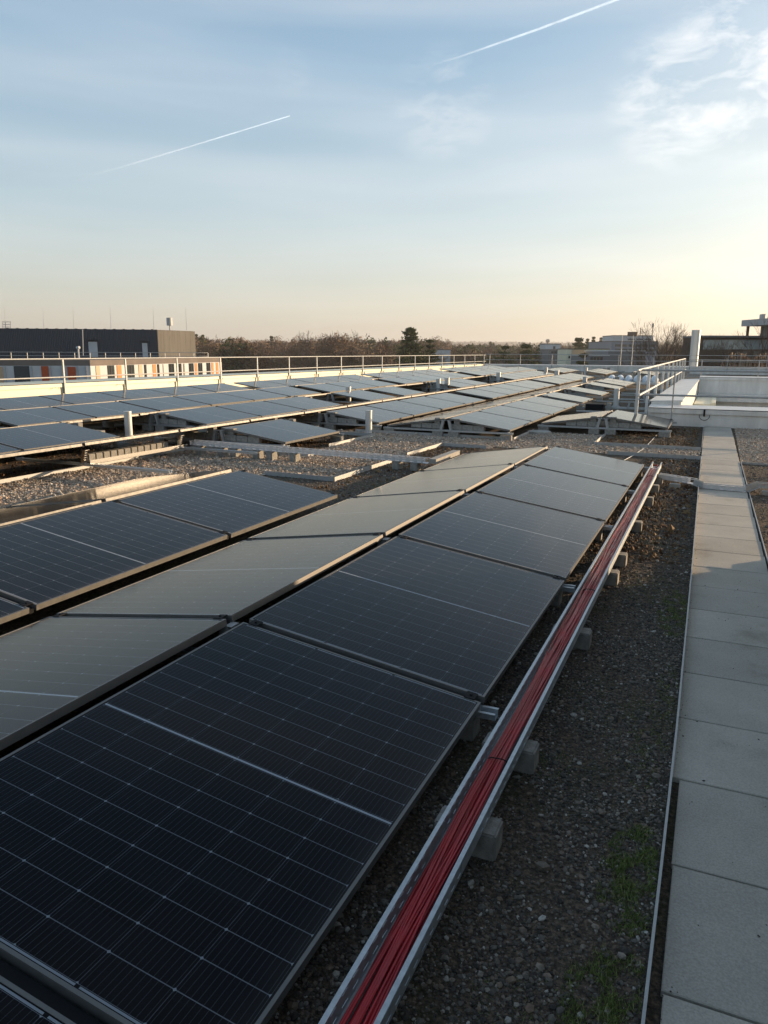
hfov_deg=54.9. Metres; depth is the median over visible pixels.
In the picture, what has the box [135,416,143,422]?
concrete block
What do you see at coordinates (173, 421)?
concrete block
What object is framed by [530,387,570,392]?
solar panel
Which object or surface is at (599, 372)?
solar panel
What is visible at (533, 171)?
sky
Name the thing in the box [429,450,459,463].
cable duct
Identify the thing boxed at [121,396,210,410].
solar panel
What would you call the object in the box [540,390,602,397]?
mounting rail
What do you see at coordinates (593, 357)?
laboratory
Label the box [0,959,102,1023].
solar panel
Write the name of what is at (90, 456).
concrete block
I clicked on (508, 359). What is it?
pine tree
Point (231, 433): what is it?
concrete block
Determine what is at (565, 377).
solar panel
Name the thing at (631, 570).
gravel
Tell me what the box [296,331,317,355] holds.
bare tree
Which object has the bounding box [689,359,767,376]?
railing
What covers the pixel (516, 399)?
solar panel
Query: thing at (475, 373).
solar panel
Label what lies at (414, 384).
solar panel
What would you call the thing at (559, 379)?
solar panel
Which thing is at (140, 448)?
concrete block
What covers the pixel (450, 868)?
red cable
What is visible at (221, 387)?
solar panel
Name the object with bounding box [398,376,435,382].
solar panel
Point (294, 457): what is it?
concrete block
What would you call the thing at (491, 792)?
black cable
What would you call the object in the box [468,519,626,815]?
red cable
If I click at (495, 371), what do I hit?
solar panel
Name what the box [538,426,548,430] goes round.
concrete block
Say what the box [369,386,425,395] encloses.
solar panel
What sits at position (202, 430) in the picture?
concrete block
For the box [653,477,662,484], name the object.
concrete block
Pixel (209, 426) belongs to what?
solar panel
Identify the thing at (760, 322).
slab roof building
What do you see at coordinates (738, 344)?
window
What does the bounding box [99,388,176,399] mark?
solar panel
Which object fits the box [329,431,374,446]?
edging strip
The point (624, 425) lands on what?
concrete block
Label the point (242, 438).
concrete block
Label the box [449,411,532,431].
solar panel
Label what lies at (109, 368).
window
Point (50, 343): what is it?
dark building
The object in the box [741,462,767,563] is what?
edging strip
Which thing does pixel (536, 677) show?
red cable
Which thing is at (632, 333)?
roof plant
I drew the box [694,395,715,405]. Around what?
courtyard duct
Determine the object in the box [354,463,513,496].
solar panel
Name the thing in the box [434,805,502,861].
concrete block
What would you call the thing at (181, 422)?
concrete block
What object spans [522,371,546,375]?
solar panel
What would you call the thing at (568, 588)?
mounting rail
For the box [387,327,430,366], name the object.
pine tree
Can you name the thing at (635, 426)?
concrete block
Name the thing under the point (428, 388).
mounting rail
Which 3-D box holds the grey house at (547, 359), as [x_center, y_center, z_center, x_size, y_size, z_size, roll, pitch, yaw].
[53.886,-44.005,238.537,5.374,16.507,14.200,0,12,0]
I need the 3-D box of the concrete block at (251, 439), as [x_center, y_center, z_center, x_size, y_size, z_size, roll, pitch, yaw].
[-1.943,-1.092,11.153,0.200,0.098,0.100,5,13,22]
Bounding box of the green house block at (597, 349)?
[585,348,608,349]
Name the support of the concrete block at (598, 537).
on the roof deck
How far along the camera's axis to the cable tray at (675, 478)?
8.70 m
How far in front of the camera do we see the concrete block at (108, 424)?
13.98 m
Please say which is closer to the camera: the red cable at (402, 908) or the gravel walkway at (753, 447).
the red cable at (402, 908)
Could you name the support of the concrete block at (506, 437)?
on the gravel walkway at (564, 446)
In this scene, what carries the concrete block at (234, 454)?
on the gravel walkway at (243, 463)
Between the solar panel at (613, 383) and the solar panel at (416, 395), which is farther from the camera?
the solar panel at (613, 383)
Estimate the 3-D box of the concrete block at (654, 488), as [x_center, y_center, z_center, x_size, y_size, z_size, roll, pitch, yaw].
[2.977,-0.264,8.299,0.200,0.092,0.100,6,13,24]
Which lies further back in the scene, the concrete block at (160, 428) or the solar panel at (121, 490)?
the concrete block at (160, 428)
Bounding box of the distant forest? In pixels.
[211,338,682,347]
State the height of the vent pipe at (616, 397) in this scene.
0.492 m
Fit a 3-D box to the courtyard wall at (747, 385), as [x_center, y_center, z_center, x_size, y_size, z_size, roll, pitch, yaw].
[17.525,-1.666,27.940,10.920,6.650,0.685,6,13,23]
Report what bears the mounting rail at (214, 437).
on the concrete block
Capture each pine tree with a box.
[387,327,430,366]
[419,339,439,364]
[496,345,515,363]
[516,343,540,363]
[572,337,586,348]
[576,353,588,364]
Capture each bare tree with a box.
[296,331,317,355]
[320,331,373,368]
[617,324,688,365]
[626,319,691,365]
[669,333,747,365]
[678,348,761,365]
[732,315,767,357]
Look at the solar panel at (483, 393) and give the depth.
21.56 m
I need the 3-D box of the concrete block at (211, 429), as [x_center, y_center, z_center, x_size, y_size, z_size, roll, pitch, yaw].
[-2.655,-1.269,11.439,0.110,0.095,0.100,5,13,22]
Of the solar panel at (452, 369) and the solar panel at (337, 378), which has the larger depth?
the solar panel at (452, 369)
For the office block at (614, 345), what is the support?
on the ground
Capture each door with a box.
[88,342,97,356]
[142,343,147,356]
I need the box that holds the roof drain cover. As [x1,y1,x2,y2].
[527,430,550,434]
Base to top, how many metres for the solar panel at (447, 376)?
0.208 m
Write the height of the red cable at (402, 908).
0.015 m
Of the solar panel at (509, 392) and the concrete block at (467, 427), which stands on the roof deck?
the solar panel at (509, 392)
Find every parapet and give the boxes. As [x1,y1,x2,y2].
[0,363,483,397]
[484,364,767,374]
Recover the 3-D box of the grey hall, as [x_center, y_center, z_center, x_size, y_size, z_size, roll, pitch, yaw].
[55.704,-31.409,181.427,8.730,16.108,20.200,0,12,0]
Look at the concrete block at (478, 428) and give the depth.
13.15 m
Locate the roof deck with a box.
[0,370,767,1023]
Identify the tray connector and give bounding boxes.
[691,478,703,487]
[744,481,757,491]
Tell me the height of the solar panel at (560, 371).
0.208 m
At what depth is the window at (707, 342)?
105.08 m
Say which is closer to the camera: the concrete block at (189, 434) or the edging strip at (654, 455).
the edging strip at (654, 455)
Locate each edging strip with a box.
[0,446,312,483]
[264,461,391,481]
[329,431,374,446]
[355,429,533,439]
[407,443,486,454]
[594,433,700,449]
[607,451,700,459]
[641,456,701,1023]
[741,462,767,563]
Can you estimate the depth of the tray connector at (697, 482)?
8.47 m
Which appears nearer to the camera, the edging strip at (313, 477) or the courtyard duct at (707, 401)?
the edging strip at (313, 477)
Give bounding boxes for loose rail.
[576,410,646,413]
[609,398,650,399]
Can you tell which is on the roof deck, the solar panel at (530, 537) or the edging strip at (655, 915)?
the edging strip at (655, 915)
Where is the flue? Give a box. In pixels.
[689,330,700,365]
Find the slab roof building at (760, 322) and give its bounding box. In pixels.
[741,314,767,335]
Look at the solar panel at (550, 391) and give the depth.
22.39 m
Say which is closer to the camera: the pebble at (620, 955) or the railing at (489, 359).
the pebble at (620, 955)
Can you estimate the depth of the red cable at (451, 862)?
2.06 m
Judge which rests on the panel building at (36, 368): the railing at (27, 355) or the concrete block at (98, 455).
the railing at (27, 355)
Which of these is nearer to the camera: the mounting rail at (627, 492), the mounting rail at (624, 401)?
the mounting rail at (627, 492)
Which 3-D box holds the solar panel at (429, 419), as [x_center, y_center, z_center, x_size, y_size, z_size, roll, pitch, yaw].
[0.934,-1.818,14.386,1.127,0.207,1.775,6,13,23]
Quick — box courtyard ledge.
[698,393,767,402]
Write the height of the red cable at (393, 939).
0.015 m
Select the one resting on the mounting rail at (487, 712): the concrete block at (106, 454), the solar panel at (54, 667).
the solar panel at (54, 667)
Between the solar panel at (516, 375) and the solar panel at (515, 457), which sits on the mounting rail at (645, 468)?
the solar panel at (515, 457)
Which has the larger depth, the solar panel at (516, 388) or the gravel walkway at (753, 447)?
the solar panel at (516, 388)
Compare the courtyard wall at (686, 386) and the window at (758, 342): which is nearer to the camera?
the courtyard wall at (686, 386)
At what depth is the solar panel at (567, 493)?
6.98 m
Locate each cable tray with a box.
[190,440,429,463]
[318,462,661,1023]
[657,473,697,483]
[700,483,745,491]
[756,482,767,488]
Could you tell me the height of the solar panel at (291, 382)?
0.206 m
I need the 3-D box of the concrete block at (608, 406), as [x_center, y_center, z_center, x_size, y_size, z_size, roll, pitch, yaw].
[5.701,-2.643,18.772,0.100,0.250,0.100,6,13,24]
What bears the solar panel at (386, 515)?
on the mounting rail at (607, 527)
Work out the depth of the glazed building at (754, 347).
105.18 m
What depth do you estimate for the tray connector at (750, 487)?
8.24 m
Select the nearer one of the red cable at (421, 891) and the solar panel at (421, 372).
the red cable at (421, 891)
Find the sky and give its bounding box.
[0,0,767,342]
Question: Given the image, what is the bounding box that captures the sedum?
[0,426,699,563]
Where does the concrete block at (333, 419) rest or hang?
on the mounting rail at (326, 419)
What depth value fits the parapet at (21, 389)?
23.03 m
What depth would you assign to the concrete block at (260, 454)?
10.38 m
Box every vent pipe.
[123,411,132,435]
[346,387,350,400]
[365,410,371,432]
[436,379,440,390]
[444,378,449,389]
[496,372,500,381]
[613,388,619,405]
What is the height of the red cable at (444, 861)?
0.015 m
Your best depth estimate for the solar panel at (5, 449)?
9.57 m
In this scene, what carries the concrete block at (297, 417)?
on the mounting rail at (326, 419)
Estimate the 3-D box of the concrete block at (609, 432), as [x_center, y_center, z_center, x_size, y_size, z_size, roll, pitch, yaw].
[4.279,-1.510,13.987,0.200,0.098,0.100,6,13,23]
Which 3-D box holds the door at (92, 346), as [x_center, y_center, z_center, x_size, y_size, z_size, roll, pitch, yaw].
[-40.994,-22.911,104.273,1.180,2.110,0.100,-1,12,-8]
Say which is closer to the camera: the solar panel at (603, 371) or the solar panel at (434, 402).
the solar panel at (434, 402)
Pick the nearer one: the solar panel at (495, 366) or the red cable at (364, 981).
the red cable at (364, 981)
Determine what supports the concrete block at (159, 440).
on the roof deck
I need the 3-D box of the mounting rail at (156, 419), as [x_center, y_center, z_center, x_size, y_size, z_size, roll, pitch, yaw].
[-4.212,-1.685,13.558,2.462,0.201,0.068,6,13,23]
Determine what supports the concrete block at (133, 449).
on the gravel walkway at (243, 463)
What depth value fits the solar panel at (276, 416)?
12.94 m
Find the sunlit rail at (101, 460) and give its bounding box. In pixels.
[90,444,186,463]
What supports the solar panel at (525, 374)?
on the roof deck
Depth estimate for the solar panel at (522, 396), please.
20.64 m
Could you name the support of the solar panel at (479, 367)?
on the roof deck
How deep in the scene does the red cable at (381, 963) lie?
1.69 m
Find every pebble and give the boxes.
[598,809,605,813]
[617,952,625,959]
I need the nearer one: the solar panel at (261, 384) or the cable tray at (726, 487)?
the cable tray at (726, 487)
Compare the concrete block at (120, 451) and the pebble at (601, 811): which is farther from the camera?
the concrete block at (120, 451)
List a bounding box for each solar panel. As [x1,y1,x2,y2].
[0,396,73,409]
[0,407,95,426]
[0,422,58,428]
[0,422,119,449]
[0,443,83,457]
[0,444,21,453]
[0,499,103,526]
[0,500,228,610]
[0,596,33,623]
[0,613,229,750]
[0,619,480,1023]
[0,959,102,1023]
[12,468,232,506]
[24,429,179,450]
[40,392,129,403]
[53,401,159,417]
[57,532,383,621]
[59,414,139,423]
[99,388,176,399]
[117,470,337,537]
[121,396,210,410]
[133,407,199,416]
[138,420,249,434]
[147,386,213,395]
[156,406,260,424]
[175,392,253,405]
[189,383,248,391]
[202,412,303,425]
[218,401,305,416]
[220,389,289,400]
[222,419,339,443]
[234,380,290,388]
[247,489,464,539]
[249,535,564,703]
[258,386,320,396]
[258,405,347,417]
[264,396,342,409]
[265,379,316,385]
[291,377,338,383]
[297,393,330,396]
[298,383,355,392]
[306,400,381,410]
[316,376,355,381]
[326,405,412,423]
[327,381,377,389]
[332,390,395,400]
[338,374,377,379]
[346,396,410,404]
[351,379,397,386]
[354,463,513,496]
[361,373,398,377]
[365,400,441,415]
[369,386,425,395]
[378,377,421,383]
[380,392,435,399]
[381,372,413,376]
[387,411,472,425]
[397,371,426,375]
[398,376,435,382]
[398,491,604,582]
[400,382,425,386]
[400,396,465,409]
[410,370,437,373]
[416,375,450,379]
[416,389,456,394]
[421,386,474,393]
[421,446,547,470]
[422,369,449,372]
[424,405,494,416]
[427,373,462,378]
[427,393,485,404]
[430,380,474,387]
[440,368,463,371]
[442,372,474,377]
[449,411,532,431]
[450,378,487,385]
[453,367,472,370]
[455,388,508,398]
[455,400,515,409]
[461,367,484,369]
[461,371,490,375]
[469,366,490,369]
[472,396,532,405]
[474,370,495,374]
[475,386,522,395]
[476,464,628,523]
[479,405,550,422]
[483,369,508,373]
[485,365,506,367]
[490,374,523,379]
[491,368,515,372]
[491,384,534,392]
[494,393,546,400]
[499,368,521,371]
[503,373,531,377]
[503,400,565,415]
[504,382,545,389]
[510,367,530,370]
[512,389,560,396]
[513,372,539,376]
[515,367,536,369]
[517,380,554,387]
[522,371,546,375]
[523,396,578,409]
[524,446,643,488]
[529,370,553,374]
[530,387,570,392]
[532,378,567,384]
[541,392,592,402]
[541,410,612,423]
[542,376,574,382]
[543,384,579,389]
[548,369,567,372]
[551,368,573,371]
[551,375,581,380]
[552,383,586,387]
[560,374,587,379]
[561,381,594,385]
[565,386,608,395]
[568,373,592,377]
[586,370,609,374]
[586,382,622,388]
[593,369,613,373]
[596,379,629,386]
[602,378,634,384]
[606,410,673,428]
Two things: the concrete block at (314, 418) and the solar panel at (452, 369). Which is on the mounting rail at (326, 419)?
the concrete block at (314, 418)
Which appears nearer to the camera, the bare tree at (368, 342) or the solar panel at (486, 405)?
the solar panel at (486, 405)
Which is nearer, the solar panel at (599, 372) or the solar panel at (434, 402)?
the solar panel at (434, 402)
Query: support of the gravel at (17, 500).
on the roof deck
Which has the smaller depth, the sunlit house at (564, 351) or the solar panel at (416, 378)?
the solar panel at (416, 378)
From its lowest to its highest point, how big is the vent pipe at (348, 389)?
0.432 m
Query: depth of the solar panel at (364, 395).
20.06 m
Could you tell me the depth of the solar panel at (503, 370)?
42.21 m
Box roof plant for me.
[627,328,640,335]
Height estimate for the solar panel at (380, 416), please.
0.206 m
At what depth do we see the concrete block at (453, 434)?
13.27 m
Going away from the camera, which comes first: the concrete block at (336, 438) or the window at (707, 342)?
the concrete block at (336, 438)
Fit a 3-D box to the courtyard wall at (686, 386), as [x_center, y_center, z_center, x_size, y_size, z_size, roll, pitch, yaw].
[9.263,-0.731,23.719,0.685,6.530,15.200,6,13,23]
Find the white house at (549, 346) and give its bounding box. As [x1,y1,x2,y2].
[539,343,560,351]
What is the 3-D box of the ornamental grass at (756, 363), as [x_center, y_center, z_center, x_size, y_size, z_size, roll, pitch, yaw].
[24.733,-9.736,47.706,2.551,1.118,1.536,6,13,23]
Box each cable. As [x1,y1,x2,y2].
[339,469,650,1023]
[342,469,651,1023]
[348,480,647,1023]
[349,468,651,1023]
[350,472,649,1023]
[353,468,652,1023]
[354,468,655,1023]
[355,471,653,1023]
[358,478,646,1004]
[359,469,654,1023]
[362,473,650,982]
[363,468,656,1023]
[364,480,649,1019]
[367,469,655,1023]
[367,476,652,1022]
[368,470,655,1023]
[371,469,657,1023]
[372,469,652,965]
[377,468,654,982]
[384,534,617,977]
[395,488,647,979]
[400,485,647,968]
[403,483,644,913]
[413,469,653,910]
[432,621,579,907]
[465,475,650,817]
[467,650,564,839]
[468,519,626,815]
[525,479,651,724]
[539,486,648,699]
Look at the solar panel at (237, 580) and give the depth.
4.21 m
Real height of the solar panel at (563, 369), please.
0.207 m
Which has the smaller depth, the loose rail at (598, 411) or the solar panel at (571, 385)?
the loose rail at (598, 411)
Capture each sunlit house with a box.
[557,348,571,364]
[571,349,584,353]
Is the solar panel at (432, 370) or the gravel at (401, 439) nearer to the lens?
the gravel at (401, 439)
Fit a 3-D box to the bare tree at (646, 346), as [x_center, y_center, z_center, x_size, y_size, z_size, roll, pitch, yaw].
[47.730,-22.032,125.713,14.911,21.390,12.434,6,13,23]
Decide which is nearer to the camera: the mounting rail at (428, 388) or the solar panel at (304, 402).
the solar panel at (304, 402)
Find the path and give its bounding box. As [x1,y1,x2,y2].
[660,426,767,1023]
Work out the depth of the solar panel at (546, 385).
28.02 m
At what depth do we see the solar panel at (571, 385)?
27.31 m
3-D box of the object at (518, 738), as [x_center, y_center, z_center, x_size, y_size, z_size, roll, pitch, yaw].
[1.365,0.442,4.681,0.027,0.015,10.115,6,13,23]
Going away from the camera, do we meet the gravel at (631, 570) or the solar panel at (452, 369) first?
the gravel at (631, 570)
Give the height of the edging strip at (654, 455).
0.054 m
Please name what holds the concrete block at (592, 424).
on the mounting rail at (598, 424)
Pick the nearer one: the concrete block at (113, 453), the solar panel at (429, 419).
the concrete block at (113, 453)
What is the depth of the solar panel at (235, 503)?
6.37 m
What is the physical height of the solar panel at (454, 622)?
0.205 m
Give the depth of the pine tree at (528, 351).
149.43 m
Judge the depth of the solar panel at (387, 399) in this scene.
17.80 m
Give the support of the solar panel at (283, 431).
on the mounting rail
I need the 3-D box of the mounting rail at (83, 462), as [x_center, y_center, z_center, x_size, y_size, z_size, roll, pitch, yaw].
[-3.579,-0.655,8.981,2.462,0.201,0.068,6,13,23]
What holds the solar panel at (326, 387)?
on the roof deck
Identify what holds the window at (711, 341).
in the glazed building at (754, 347)
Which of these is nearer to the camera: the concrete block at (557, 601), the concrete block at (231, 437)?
the concrete block at (557, 601)
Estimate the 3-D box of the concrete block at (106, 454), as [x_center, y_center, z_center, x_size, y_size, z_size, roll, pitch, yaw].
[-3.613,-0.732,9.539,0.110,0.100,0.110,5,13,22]
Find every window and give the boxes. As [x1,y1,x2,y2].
[13,366,29,381]
[107,365,114,377]
[127,365,134,377]
[168,364,174,375]
[189,363,193,374]
[198,363,202,374]
[206,363,210,373]
[703,340,709,348]
[709,340,715,348]
[727,340,733,348]
[733,340,739,348]
[738,340,745,348]
[744,340,751,348]
[750,340,756,348]
[756,340,762,348]
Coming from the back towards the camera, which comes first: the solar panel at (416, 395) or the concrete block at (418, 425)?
the solar panel at (416, 395)
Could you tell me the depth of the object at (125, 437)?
9.77 m
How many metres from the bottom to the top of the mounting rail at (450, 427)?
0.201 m
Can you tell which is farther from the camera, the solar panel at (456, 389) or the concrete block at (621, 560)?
the solar panel at (456, 389)
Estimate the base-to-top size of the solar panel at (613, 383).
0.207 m
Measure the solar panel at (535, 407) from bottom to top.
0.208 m
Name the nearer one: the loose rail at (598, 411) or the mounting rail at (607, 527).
the mounting rail at (607, 527)
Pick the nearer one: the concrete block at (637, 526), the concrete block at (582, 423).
the concrete block at (637, 526)
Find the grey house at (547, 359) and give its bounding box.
[539,349,557,364]
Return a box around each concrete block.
[73,422,82,426]
[87,453,94,461]
[92,452,102,458]
[98,451,109,457]
[102,422,113,427]
[105,450,116,456]
[112,448,123,455]
[113,441,126,447]
[119,447,130,453]
[126,446,136,452]
[133,445,143,451]
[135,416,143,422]
[140,444,149,450]
[142,425,153,430]
[144,417,155,422]
[146,443,155,449]
[152,442,161,448]
[155,426,166,430]
[155,438,168,443]
[158,441,167,447]
[159,418,170,423]
[168,419,178,424]
[177,419,189,424]
[184,431,196,437]
[195,432,207,438]
[195,445,206,454]
[198,429,207,431]
[205,433,219,439]
[208,427,216,432]
[217,447,227,456]
[225,434,236,441]
[228,428,236,434]
[230,448,240,457]
[236,435,247,442]
[248,436,261,442]
[252,450,263,458]
[266,451,276,459]
[289,453,299,461]
[293,415,303,420]
[302,415,310,420]
[311,416,322,421]
[324,424,335,429]
[328,417,338,422]
[330,436,342,441]
[338,417,346,422]
[347,418,358,423]
[384,428,395,430]
[392,461,402,469]
[410,462,420,470]
[411,421,421,427]
[422,422,432,427]
[432,423,443,428]
[432,431,443,435]
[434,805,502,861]
[448,432,459,437]
[452,424,462,429]
[460,717,479,741]
[462,425,473,430]
[473,425,485,430]
[482,731,539,774]
[500,435,511,440]
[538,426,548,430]
[550,591,562,606]
[551,623,591,650]
[566,421,576,425]
[577,421,587,425]
[587,567,619,585]
[588,421,597,426]
[588,429,599,433]
[593,530,602,540]
[598,552,627,567]
[605,429,615,434]
[606,403,610,410]
[608,422,618,427]
[619,422,629,427]
[621,493,626,502]
[630,423,641,428]
[630,520,642,531]
[643,496,653,506]
[649,484,658,492]
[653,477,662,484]
[658,432,670,437]
[669,483,680,487]
[761,490,767,495]
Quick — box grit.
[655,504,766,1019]
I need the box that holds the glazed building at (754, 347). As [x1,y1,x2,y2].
[681,335,767,365]
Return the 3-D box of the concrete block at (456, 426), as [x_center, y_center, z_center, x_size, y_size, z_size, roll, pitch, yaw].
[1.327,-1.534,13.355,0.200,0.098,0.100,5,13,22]
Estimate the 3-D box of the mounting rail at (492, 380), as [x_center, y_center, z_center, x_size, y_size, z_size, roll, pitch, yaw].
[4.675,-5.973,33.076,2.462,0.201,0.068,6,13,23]
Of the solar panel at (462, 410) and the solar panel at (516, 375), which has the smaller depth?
the solar panel at (462, 410)
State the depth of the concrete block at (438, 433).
13.39 m
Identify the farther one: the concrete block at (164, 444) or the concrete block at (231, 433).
the concrete block at (231, 433)
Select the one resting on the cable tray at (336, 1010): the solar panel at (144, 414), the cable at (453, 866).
the cable at (453, 866)
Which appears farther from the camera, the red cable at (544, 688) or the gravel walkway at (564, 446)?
the gravel walkway at (564, 446)
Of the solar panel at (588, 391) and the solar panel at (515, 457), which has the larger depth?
the solar panel at (588, 391)
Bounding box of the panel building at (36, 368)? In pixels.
[0,358,221,382]
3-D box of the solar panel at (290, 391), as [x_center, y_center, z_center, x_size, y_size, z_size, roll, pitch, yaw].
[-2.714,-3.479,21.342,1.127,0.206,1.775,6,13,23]
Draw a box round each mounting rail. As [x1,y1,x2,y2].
[16,449,171,472]
[103,414,207,428]
[117,435,257,453]
[155,430,288,447]
[175,622,498,720]
[268,413,381,426]
[323,394,359,402]
[342,537,575,591]
[383,420,512,434]
[399,383,461,389]
[430,493,612,530]
[479,376,509,380]
[485,466,634,493]
[524,448,648,469]
[538,418,671,431]
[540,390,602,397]
[582,401,644,409]
[596,396,648,402]
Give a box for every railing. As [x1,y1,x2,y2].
[0,352,193,357]
[0,355,484,393]
[484,354,767,372]
[634,358,685,414]
[635,369,767,427]
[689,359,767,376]
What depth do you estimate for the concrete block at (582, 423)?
14.20 m
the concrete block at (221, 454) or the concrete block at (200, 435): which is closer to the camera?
the concrete block at (221, 454)
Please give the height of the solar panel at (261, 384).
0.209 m
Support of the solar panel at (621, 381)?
on the mounting rail
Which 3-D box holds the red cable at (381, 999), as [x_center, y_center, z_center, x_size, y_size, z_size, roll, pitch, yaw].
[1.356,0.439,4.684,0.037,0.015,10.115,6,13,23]
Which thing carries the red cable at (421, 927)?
in the cable tray at (336, 1010)
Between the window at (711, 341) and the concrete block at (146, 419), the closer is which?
the concrete block at (146, 419)
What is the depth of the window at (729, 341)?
105.13 m
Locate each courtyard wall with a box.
[648,404,767,428]
[649,379,699,404]
[698,376,767,406]
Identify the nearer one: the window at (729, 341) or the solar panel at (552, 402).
the solar panel at (552, 402)
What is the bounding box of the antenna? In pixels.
[166,318,172,329]
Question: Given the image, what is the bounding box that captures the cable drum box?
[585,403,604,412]
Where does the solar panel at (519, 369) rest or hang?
on the roof deck
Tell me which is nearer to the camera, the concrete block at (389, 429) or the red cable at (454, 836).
the red cable at (454, 836)
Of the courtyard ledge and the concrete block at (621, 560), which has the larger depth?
the courtyard ledge
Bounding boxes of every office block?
[588,341,657,365]
[602,335,653,340]
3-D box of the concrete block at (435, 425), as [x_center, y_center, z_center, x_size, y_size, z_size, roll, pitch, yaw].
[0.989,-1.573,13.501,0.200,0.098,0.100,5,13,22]
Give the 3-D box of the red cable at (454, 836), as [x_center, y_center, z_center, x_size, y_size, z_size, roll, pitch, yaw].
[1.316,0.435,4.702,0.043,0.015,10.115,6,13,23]
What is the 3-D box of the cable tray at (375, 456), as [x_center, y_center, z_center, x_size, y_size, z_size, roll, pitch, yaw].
[-1.102,-0.840,10.188,3.563,0.149,0.133,4,13,18]
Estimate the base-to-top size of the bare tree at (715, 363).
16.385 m
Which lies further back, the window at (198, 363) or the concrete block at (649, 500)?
the window at (198, 363)
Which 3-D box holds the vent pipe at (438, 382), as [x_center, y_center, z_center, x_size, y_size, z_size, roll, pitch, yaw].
[1.925,-4.498,26.248,0.255,0.452,0.255,6,13,23]
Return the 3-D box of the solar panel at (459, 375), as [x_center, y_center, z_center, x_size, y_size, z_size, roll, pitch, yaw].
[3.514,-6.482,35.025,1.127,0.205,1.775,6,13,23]
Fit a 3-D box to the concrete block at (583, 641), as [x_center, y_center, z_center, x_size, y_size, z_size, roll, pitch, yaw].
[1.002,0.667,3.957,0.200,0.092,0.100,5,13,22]
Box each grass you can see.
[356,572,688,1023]
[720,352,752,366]
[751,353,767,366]
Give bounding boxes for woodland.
[195,330,680,373]
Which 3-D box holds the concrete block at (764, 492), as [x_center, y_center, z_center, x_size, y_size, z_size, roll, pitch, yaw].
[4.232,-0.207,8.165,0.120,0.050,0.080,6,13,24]
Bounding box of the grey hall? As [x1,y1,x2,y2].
[584,350,645,365]
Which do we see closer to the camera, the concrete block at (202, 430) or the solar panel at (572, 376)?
the concrete block at (202, 430)
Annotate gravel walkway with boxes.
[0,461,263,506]
[137,450,376,475]
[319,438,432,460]
[378,436,699,454]
[518,433,600,444]
[736,428,767,462]
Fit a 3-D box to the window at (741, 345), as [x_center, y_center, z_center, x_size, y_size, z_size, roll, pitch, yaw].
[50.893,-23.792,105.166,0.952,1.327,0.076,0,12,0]
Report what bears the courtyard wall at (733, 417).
on the courtyard floor
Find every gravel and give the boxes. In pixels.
[0,428,767,507]
[140,423,767,567]
[562,457,700,617]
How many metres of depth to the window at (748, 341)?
105.13 m
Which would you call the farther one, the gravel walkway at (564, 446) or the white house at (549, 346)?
the white house at (549, 346)
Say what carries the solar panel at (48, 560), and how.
on the roof deck
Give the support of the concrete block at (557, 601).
on the roof deck
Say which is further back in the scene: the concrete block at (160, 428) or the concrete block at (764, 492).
the concrete block at (160, 428)
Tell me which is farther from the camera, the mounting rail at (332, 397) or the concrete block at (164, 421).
the mounting rail at (332, 397)
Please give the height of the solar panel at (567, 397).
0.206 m
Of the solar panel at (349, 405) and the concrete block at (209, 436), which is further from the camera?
the solar panel at (349, 405)
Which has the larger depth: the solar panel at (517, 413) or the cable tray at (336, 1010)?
the solar panel at (517, 413)
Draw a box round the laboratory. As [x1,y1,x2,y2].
[571,355,609,364]
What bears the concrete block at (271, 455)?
on the gravel walkway at (243, 463)
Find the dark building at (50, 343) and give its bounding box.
[0,321,195,365]
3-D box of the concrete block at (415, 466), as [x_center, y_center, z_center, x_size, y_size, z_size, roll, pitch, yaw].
[0.414,-0.600,9.708,0.100,0.106,0.140,6,13,24]
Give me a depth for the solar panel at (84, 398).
17.58 m
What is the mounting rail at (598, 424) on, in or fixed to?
on the concrete block at (593, 431)
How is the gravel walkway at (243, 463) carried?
on the roof deck
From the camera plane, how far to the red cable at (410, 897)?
1.97 m
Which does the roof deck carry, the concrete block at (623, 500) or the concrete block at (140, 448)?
the concrete block at (623, 500)
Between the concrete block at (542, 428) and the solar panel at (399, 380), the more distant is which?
the solar panel at (399, 380)
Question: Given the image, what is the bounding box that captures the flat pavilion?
[432,349,450,364]
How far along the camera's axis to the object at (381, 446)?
11.87 m
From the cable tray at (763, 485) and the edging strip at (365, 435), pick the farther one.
the edging strip at (365, 435)
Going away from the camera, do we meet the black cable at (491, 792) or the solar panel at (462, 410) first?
the black cable at (491, 792)
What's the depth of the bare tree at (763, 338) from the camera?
92.95 m
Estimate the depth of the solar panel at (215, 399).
18.08 m
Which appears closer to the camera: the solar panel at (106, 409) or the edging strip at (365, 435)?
the edging strip at (365, 435)
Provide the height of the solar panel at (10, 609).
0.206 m
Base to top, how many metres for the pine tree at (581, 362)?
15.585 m

